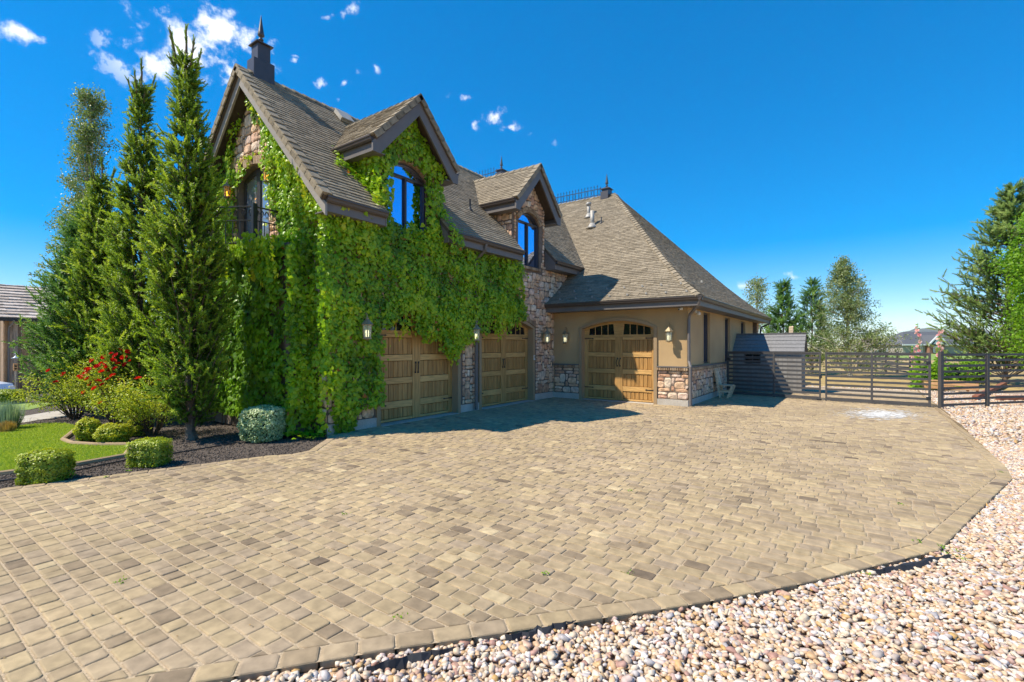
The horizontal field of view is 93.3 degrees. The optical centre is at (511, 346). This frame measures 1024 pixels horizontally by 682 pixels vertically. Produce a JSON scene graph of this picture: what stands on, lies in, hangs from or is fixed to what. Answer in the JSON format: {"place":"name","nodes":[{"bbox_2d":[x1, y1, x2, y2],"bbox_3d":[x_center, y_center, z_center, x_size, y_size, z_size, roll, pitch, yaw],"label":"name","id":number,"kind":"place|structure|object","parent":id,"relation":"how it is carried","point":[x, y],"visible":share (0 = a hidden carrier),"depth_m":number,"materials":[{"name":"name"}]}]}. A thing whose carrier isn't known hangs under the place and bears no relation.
{"place":"outdoors","nodes":[
{"label":"outdoors","id":0,"kind":"place"},
{"bbox_2d":[2,402,46,409],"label":"lawn","id":1,"kind":"structure","parent":0,"point":[33,406],"depth_m":14.04,"materials":[{"name":"green plant"}]},
{"bbox_2d":[0,389,25,404],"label":"clipped hedge","id":2,"kind":"object","parent":1,"relation":"on","point":[4,393],"visible":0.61,"depth_m":14.39,"materials":[{"name":"green plant"}]},
{"bbox_2d":[20,409,89,422],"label":"path","id":3,"kind":"structure","parent":0,"point":[40,416],"depth_m":11.84,"materials":[{"name":"concrete"}]},
{"bbox_2d":[0,422,126,470],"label":"lawn","id":4,"kind":"structure","parent":0,"point":[49,439],"depth_m":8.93,"materials":[{"name":"plant"}]},
{"bbox_2d":[0,420,16,431],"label":"grass clump","id":5,"kind":"object","parent":4,"relation":"on","point":[7,425],"visible":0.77,"depth_m":9.67,"materials":[{"name":"plant"}]},
{"bbox_2d":[0,394,326,488],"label":"planting bed","id":6,"kind":"object","parent":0,"point":[262,452],"visible":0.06,"depth_m":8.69,"materials":[{"name":"brown wood"}]},
{"bbox_2d":[0,399,26,427],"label":"grass clump","id":7,"kind":"object","parent":6,"relation":"on","point":[8,412],"visible":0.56,"depth_m":10.02,"materials":[{"name":"green plant"}]},
{"bbox_2d":[14,447,76,485],"bbox_3d":[-5.951,1.529,6.184,0.495,0.436,0.483,0,0,2],"label":"boxwood shrub","id":8,"kind":"object","parent":6,"relation":"on","point":[46,465],"visible":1,"depth_m":6.03,"materials":[{"name":"green plant"}]},
{"bbox_2d":[4,358,109,419],"bbox_3d":[-10.371,0.995,11.486,2.163,1.484,2.439,0,0,36],"label":"rose bush","id":9,"kind":"object","parent":6,"relation":"on","point":[73,405],"visible":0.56,"depth_m":11.19,"materials":[{"name":"green plant"}]},
{"bbox_2d":[0,429,131,475],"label":"kerb","id":10,"kind":"structure","parent":6,"relation":"on","point":[66,437],"depth_m":7.49,"materials":[{"name":"concrete"}]},
{"bbox_2d":[27,82,120,384],"bbox_3d":[-13.324,-3.280,15.234,2.682,10.063,2.679,0,0,36],"label":"poplar tree","id":11,"kind":"object","parent":6,"relation":"on","point":[87,138],"visible":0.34,"depth_m":15.01,"materials":[{"name":"green plant"}]},
{"bbox_2d":[1,199,162,412],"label":"pine tree","id":12,"kind":"object","parent":6,"relation":"on","point":[51,338],"visible":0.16,"depth_m":11.90,"materials":[{"name":"green plant"}]},
{"bbox_2d":[71,416,102,441],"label":"spirea shrub","id":13,"kind":"object","parent":6,"relation":"on","point":[84,429],"visible":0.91,"depth_m":8.64,"materials":[{"name":"green plant"}]},
{"bbox_2d":[48,154,128,414],"bbox_3d":[-10.373,-1.531,12.164,1.999,6.556,2.020,0,0,36],"label":"spruce tree","id":14,"kind":"object","parent":6,"relation":"on","point":[91,253],"visible":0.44,"depth_m":11.83,"materials":[{"name":"green plant"}]},
{"bbox_2d":[58,348,151,423],"bbox_3d":[-8.592,0.870,10.502,1.712,1.731,1.921,0,0,12],"label":"rose bush","id":15,"kind":"object","parent":6,"relation":"on","point":[96,379],"visible":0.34,"depth_m":10.27,"materials":[{"name":"green plant"}]},
{"bbox_2d":[91,423,135,441],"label":"spirea shrub","id":16,"kind":"object","parent":6,"relation":"on","point":[116,432],"visible":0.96,"depth_m":8.49,"materials":[{"name":"green plant"}]},
{"bbox_2d":[76,268,151,418],"bbox_3d":[-9.281,-0.090,11.580,1.999,3.685,1.860,0,0,36],"label":"pine tree","id":17,"kind":"object","parent":6,"relation":"on","point":[101,322],"visible":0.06,"depth_m":11.21,"materials":[{"name":"green plant"}]},
{"bbox_2d":[0,442,234,480],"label":"edging","id":18,"kind":"object","parent":6,"relation":"on","point":[126,459],"visible":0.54,"depth_m":7.13,"materials":[{"name":"black stone"}]},
{"bbox_2d":[91,57,183,416],"bbox_3d":[-8.271,-2.375,10.781,1.840,8.242,1.816,0,0,36],"label":"spruce tree","id":19,"kind":"object","parent":6,"relation":"on","point":[123,293],"visible":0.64,"depth_m":10.51,"materials":[{"name":"green plant"}]},
{"bbox_2d":[127,418,149,435],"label":"green shrub","id":20,"kind":"object","parent":6,"relation":"on","point":[139,431],"visible":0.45,"depth_m":9.21,"materials":[{"name":"green plant"}]},
{"bbox_2d":[81,370,211,435],"bbox_3d":[-6.945,1.059,9.389,1.797,1.354,1.765,0,0,-1],"label":"rose bush","id":21,"kind":"object","parent":6,"relation":"on","point":[139,409],"visible":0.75,"depth_m":9.05,"materials":[{"name":"green plant"}]},
{"bbox_2d":[124,436,174,467],"bbox_3d":[-5.267,1.540,7.037,0.492,0.412,0.466,0,0,1],"label":"boxwood shrub","id":22,"kind":"object","parent":6,"relation":"on","point":[147,452],"visible":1,"depth_m":6.87,"materials":[{"name":"green plant"}]},
{"bbox_2d":[121,22,242,440],"bbox_3d":[-6.038,-2.129,8.904,1.934,7.751,1.854,0,0,36],"label":"spruce tree","id":23,"kind":"object","parent":6,"relation":"on","point":[189,344],"visible":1,"depth_m":8.71,"materials":[{"name":"green plant"}]},
{"bbox_2d":[237,404,286,443],"bbox_3d":[-4.562,1.407,8.858,0.773,0.685,0.717,0,0,-7],"label":"euonymus shrub","id":24,"kind":"object","parent":6,"relation":"on","point":[262,423],"visible":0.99,"depth_m":8.61,"materials":[{"name":"green plant"}]},
{"bbox_2d":[0,386,1011,681],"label":"driveway","id":25,"kind":"structure","parent":0,"point":[560,420],"depth_m":4.55,"materials":[{"name":"beige stone"}]},
{"bbox_2d":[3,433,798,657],"bbox_3d":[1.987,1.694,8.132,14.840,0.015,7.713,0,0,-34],"label":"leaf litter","id":26,"kind":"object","parent":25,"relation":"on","point":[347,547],"visible":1,"depth_m":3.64,"materials":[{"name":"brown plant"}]},
{"bbox_2d":[103,469,1003,617],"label":"joint weeds","id":27,"kind":"object","parent":25,"relation":"on","point":[943,547],"visible":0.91,"depth_m":3.85,"materials":[{"name":"green plant"}]},
{"bbox_2d":[714,369,734,397],"bbox_3d":[7.034,1.240,15.991,0.592,0.920,0.444,0,0,36],"label":"wooden chair","id":28,"kind":"object","parent":25,"relation":"on","point":[720,390],"visible":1,"depth_m":15.97,"materials":[{"name":"grey wood"}]},
{"bbox_2d":[732,333,807,393],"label":"garden shed","id":29,"kind":"structure","parent":25,"relation":"on","point":[771,342],"depth_m":18.03,"materials":[{"name":"grey wood"}]},
{"bbox_2d":[745,354,760,363],"bbox_3d":[9.061,0.472,18.210,0.550,0.395,0.029,0,0,36],"label":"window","id":30,"kind":"structure","parent":29,"relation":"in","point":[745,354],"depth_m":18.20,"materials":[{"name":"black glass"}]},
{"bbox_2d":[727,351,821,399],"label":"driveway gate","id":31,"kind":"structure","parent":25,"relation":"on","point":[774,377],"depth_m":16.09,"materials":[{"name":"grey metal"}]},
{"bbox_2d":[825,352,930,406],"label":"driveway gate","id":32,"kind":"structure","parent":25,"relation":"on","point":[928,374],"depth_m":14.21,"materials":[{"name":"grey metal"}]},
{"bbox_2d":[828,407,928,421],"bbox_3d":[9.342,1.693,12.295,2.332,0.001,3.090,0,0,36],"label":"chalk stain","id":33,"kind":"object","parent":25,"relation":"on","point":[884,413],"visible":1,"depth_m":11.99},
{"bbox_2d":[0,0,1023,347],"label":"sky","id":34,"kind":"structure","parent":0,"point":[775,140],"materials":[{"name":"blue"}]},
{"bbox_2d":[158,348,1023,681],"bbox_3d":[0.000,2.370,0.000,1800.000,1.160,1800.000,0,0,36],"label":"ground","id":35,"kind":"structure","parent":0,"point":[840,386],"depth_m":26.03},
{"bbox_2d":[182,17,771,435],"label":"stone house","id":36,"kind":"structure","parent":35,"relation":"on","point":[614,282],"depth_m":13.96,"materials":[{"name":"stone"}]},
{"bbox_2d":[223,179,234,198],"bbox_3d":[-6.646,-3.683,11.322,0.204,0.473,0.280,0,0,13],"label":"wall lantern","id":37,"kind":"object","parent":36,"relation":"attached to","point":[226,185],"depth_m":11.26,"materials":[{"name":"black metal"}]},
{"bbox_2d":[244,168,268,241],"bbox_3d":[-5.779,-3.052,11.074,1.352,2.005,0.060,0,0,36],"label":"balcony door","id":38,"kind":"structure","parent":36,"relation":"in","point":[253,185],"depth_m":11.11,"materials":[{"name":"blue glass"}]},
{"bbox_2d":[262,167,273,182],"bbox_3d":[-5.173,-3.698,10.270,0.204,0.473,0.280,0,0,13],"label":"wall lantern","id":39,"kind":"object","parent":36,"relation":"attached to","point":[263,169],"depth_m":10.20,"materials":[{"name":"black metal"}]},
{"bbox_2d":[178,96,528,438],"bbox_3d":[-3.891,-1.894,13.144,6.211,7.522,7.663,0,0,36],"label":"climbing ivy","id":40,"kind":"object","parent":36,"relation":"attached to","point":[311,315],"visible":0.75,"depth_m":9.88,"materials":[{"name":"green plant"}]},
{"bbox_2d":[359,313,372,339],"bbox_3d":[-2.939,-0.398,9.704,0.330,0.556,0.240,0,0,13],"label":"wall lantern","id":41,"kind":"object","parent":36,"relation":"attached to","point":[366,321],"depth_m":9.66,"materials":[{"name":"black metal"}]},
{"bbox_2d":[381,315,451,422],"bbox_3d":[-2.259,0.455,11.416,0.109,2.490,2.510,0,0,36],"label":"garage door","id":42,"kind":"structure","parent":36,"relation":"in","point":[418,375],"depth_m":11.34,"materials":[{"name":"brown wood"}]},
{"bbox_2d":[469,322,480,341],"bbox_3d":[-0.949,-0.398,12.592,0.330,0.556,0.240,0,0,58],"label":"wall lantern","id":43,"kind":"object","parent":36,"relation":"attached to","point":[477,327],"depth_m":12.52,"materials":[{"name":"black metal"}]},
{"bbox_2d":[482,321,527,406],"bbox_3d":[-0.253,0.455,14.223,0.109,2.490,2.610,0,0,36],"label":"garage door","id":44,"kind":"structure","parent":36,"relation":"in","point":[504,361],"depth_m":14.27,"materials":[{"name":"brown wood"}]},
{"bbox_2d":[541,326,550,343],"bbox_3d":[1.093,-0.358,15.450,0.330,0.556,0.240,0,0,13],"label":"wall lantern","id":45,"kind":"object","parent":36,"relation":"attached to","point":[544,333],"depth_m":15.44,"materials":[{"name":"black metal"}]},
{"bbox_2d":[562,327,568,343],"bbox_3d":[1.756,-0.358,15.747,0.240,0.556,0.330,0,0,58],"label":"wall lantern","id":46,"kind":"object","parent":36,"relation":"attached to","point":[567,335],"depth_m":15.71,"materials":[{"name":"black metal"}]},
{"bbox_2d":[585,321,652,402],"bbox_3d":[3.323,0.455,15.048,2.410,2.490,0.110,0,0,36],"label":"garage door","id":47,"kind":"structure","parent":36,"relation":"in","point":[618,354],"depth_m":15.03,"materials":[{"name":"brown wood"}]},
{"bbox_2d":[664,323,672,341],"bbox_3d":[4.476,-0.388,13.804,0.240,0.556,0.330,0,0,13],"label":"wall lantern","id":48,"kind":"object","parent":36,"relation":"attached to","point":[669,330],"depth_m":13.72,"materials":[{"name":"black metal"}]},
{"bbox_2d":[704,313,707,362],"bbox_3d":[6.113,-0.260,15.469,0.080,1.620,0.800,0,0,36],"label":"window","id":49,"kind":"structure","parent":36,"relation":"in","point":[705,314],"depth_m":15.75,"materials":[{"name":"black glass"}]},
{"bbox_2d":[725,318,727,361],"bbox_3d":[7.863,-0.225,17.918,0.080,1.650,0.860,0,0,36],"label":"window","id":50,"kind":"structure","parent":36,"relation":"in","point":[726,319],"depth_m":18.23,"materials":[{"name":"black glass"}]},
{"bbox_2d":[742,275,774,331],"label":"aspen tree","id":51,"kind":"object","parent":35,"relation":"on","point":[753,282],"visible":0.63,"depth_m":39.79,"materials":[{"name":"green plant"}]},
{"bbox_2d":[759,277,812,355],"bbox_3d":[16.714,-1.278,30.201,3.134,6.052,3.055,0,0,-24],"label":"pine tree","id":52,"kind":"object","parent":35,"relation":"on","point":[777,316],"visible":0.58,"depth_m":29.73,"materials":[{"name":"green plant"}]},
{"bbox_2d":[791,276,838,372],"bbox_3d":[19.801,-1.489,32.175,3.624,6.474,3.554,0,0,5],"label":"pine tree","id":53,"kind":"object","parent":35,"relation":"on","point":[808,297],"visible":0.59,"depth_m":31.79,"materials":[{"name":"green plant"}]},
{"bbox_2d":[803,255,915,375],"bbox_3d":[19.091,-1.365,28.066,6.813,7.968,4.919,0,0,2],"label":"aspen tree","id":54,"kind":"object","parent":35,"relation":"on","point":[843,276],"visible":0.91,"depth_m":27.65,"materials":[{"name":"green plant"}]},
{"bbox_2d":[857,351,926,375],"bbox_3d":[25.128,1.050,32.500,0.100,1.400,11.850,0,0,21],"label":"rail fence","id":55,"kind":"object","parent":35,"relation":"on","point":[896,366],"visible":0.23,"depth_m":31.05,"materials":[{"name":"brown wood"}]},
{"bbox_2d":[907,346,923,386],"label":"hollyhock","id":56,"kind":"object","parent":35,"relation":"on","point":[914,366],"visible":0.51,"depth_m":19.89,"materials":[{"name":"green plant"}]},
{"bbox_2d":[874,332,968,353],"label":"distant house","id":57,"kind":"structure","parent":35,"relation":"on","point":[907,343],"depth_m":115.00,"materials":[{"name":"white paint"}]},
{"bbox_2d":[913,346,922,352],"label":"window","id":58,"kind":"structure","parent":57,"relation":"in","point":[921,347],"depth_m":114.96,"materials":[{"name":"grey glass"}]},
{"bbox_2d":[911,362,937,385],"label":"perennial plant","id":59,"kind":"object","parent":35,"relation":"on","point":[934,375],"visible":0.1,"depth_m":19.89,"materials":[{"name":"green plant"}]},
{"bbox_2d":[945,361,975,380],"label":"perennial plant","id":60,"kind":"object","parent":35,"relation":"on","point":[957,373],"visible":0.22,"depth_m":20.35,"materials":[{"name":"green plant"}]},
{"bbox_2d":[959,367,972,386],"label":"hollyhock","id":61,"kind":"object","parent":35,"relation":"on","point":[968,379],"visible":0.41,"depth_m":20.15,"materials":[{"name":"green plant"}]},
{"bbox_2d":[914,177,1023,382],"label":"pine tree","id":62,"kind":"object","parent":35,"relation":"on","point":[1002,211],"visible":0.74,"depth_m":23.10,"materials":[{"name":"green plant"}]},
{"bbox_2d":[959,361,990,383],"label":"perennial plant","id":63,"kind":"object","parent":35,"relation":"on","point":[977,373],"visible":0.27,"depth_m":21.60,"materials":[{"name":"green plant"}]},
{"bbox_2d":[982,209,1023,368],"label":"shade tree","id":64,"kind":"object","parent":35,"relation":"on","point":[1013,263],"visible":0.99,"depth_m":20.11,"materials":[{"name":"green plant"}]},
{"bbox_2d":[231,385,1023,681],"bbox_3d":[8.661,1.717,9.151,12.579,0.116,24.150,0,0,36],"label":"river gravel","id":65,"kind":"structure","parent":0,"point":[982,534],"depth_m":2.89,"materials":[{"name":"beige gravel"}]},
{"bbox_2d":[366,646,455,675],"bbox_3d":[-0.551,1.720,2.668,0.487,0.060,0.088,0,0,-19],"label":"weed cloth","id":66,"kind":"object","parent":65,"relation":"on","point":[398,663],"visible":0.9,"depth_m":2.64,"materials":[{"name":"black fabric"}]},
{"bbox_2d":[505,620,576,641],"bbox_3d":[0.184,1.721,2.931,0.482,0.056,0.093,0,0,-18],"label":"weed cloth","id":67,"kind":"object","parent":65,"relation":"on","point":[544,630],"visible":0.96,"depth_m":2.91,"materials":[{"name":"black fabric"}]},
{"bbox_2d":[871,554,950,574],"bbox_3d":[3.170,1.718,3.812,0.901,0.060,0.113,0,0,-20],"label":"weed cloth","id":68,"kind":"object","parent":65,"relation":"on","point":[908,566],"visible":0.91,"depth_m":3.77,"materials":[{"name":"black fabric"}]},
{"bbox_2d":[908,323,931,389],"bbox_3d":[16.182,0.416,19.193,0.682,2.680,0.665,0,0,-8],"label":"hollyhock","id":69,"kind":"object","parent":65,"relation":"on","point":[919,351],"visible":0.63,"depth_m":19.12,"materials":[{"name":"green plant"}]},
{"bbox_2d":[931,327,947,389],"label":"hollyhock","id":70,"kind":"object","parent":65,"relation":"on","point":[935,363],"visible":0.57,"depth_m":19.60,"materials":[{"name":"green plant"}]},
{"bbox_2d":[934,328,947,366],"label":"hollyhock","id":71,"kind":"object","parent":65,"relation":"on","point":[939,341],"visible":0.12,"depth_m":20.23,"materials":[{"name":"pink plant"}]},
{"bbox_2d":[921,380,978,391],"bbox_3d":[16.853,1.510,18.604,1.700,0.380,0.410,0,0,44],"label":"wooden planter","id":72,"kind":"object","parent":65,"relation":"on","point":[953,385],"visible":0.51,"depth_m":18.43,"materials":[{"name":"brown wood"}]},
{"bbox_2d":[944,356,958,386],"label":"hollyhock","id":73,"kind":"object","parent":65,"relation":"on","point":[948,374],"visible":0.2,"depth_m":19.57,"materials":[{"name":"green plant"}]},
{"bbox_2d":[938,351,1023,407],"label":"slat fence","id":74,"kind":"object","parent":65,"relation":"on","point":[942,382],"visible":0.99,"depth_m":13.61,"materials":[{"name":"grey metal"}]},
{"bbox_2d":[972,382,1006,399],"bbox_3d":[18.241,1.640,18.357,9.254,0.140,0.140,0,0,-40],"label":"timber edging","id":75,"kind":"object","parent":65,"relation":"on","point":[991,389],"visible":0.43,"depth_m":17.88,"materials":[{"name":"brown wood"}]},
{"bbox_2d":[995,395,1023,399],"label":"timber edging","id":76,"kind":"object","parent":65,"relation":"on","point":[1009,398],"visible":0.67,"depth_m":15.29,"materials":[{"name":"brown wood"}]},
{"bbox_2d":[808,327,1001,346],"bbox_3d":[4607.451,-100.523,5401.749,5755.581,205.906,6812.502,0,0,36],"label":"hills","id":77,"kind":"structure","parent":0,"point":[924,330],"depth_m":4984.48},
{"bbox_2d":[878,354,1022,359],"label":"lawn","id":78,"kind":"structure","parent":0,"point":[933,356],"depth_m":83.97,"materials":[{"name":"green plant"}]},
{"label":"neighbour drive","id":79,"kind":"structure","parent":0,"visible":0},
{"bbox_2d":[0,381,14,388],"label":"parked car","id":80,"kind":"object","parent":79,"relation":"on","point":[4,385],"visible":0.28,"depth_m":26.93,"materials":[{"name":"blue paint"}]},
{"bbox_2d":[13,363,17,388],"bbox_3d":[-28.808,2.011,28.052,0.146,2.020,0.180,0,0,36],"label":"birdhouse","id":81,"kind":"object","parent":79,"relation":"on","point":[15,367],"visible":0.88,"depth_m":28.03,"materials":[{"name":"brown wood"}]},
{"bbox_2d":[0,284,59,394],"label":"plank barn","id":82,"kind":"structure","parent":79,"relation":"on","point":[13,304],"depth_m":28.55,"materials":[{"name":"brown wood"}]},
{"bbox_2d":[37,346,59,393],"bbox_3d":[-27.780,1.435,30.107,0.070,2.930,2.700,0,0,36],"label":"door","id":83,"kind":"structure","parent":82,"relation":"in","point":[39,391],"depth_m":29.17,"materials":[{"name":"brown wood"}]}
]}

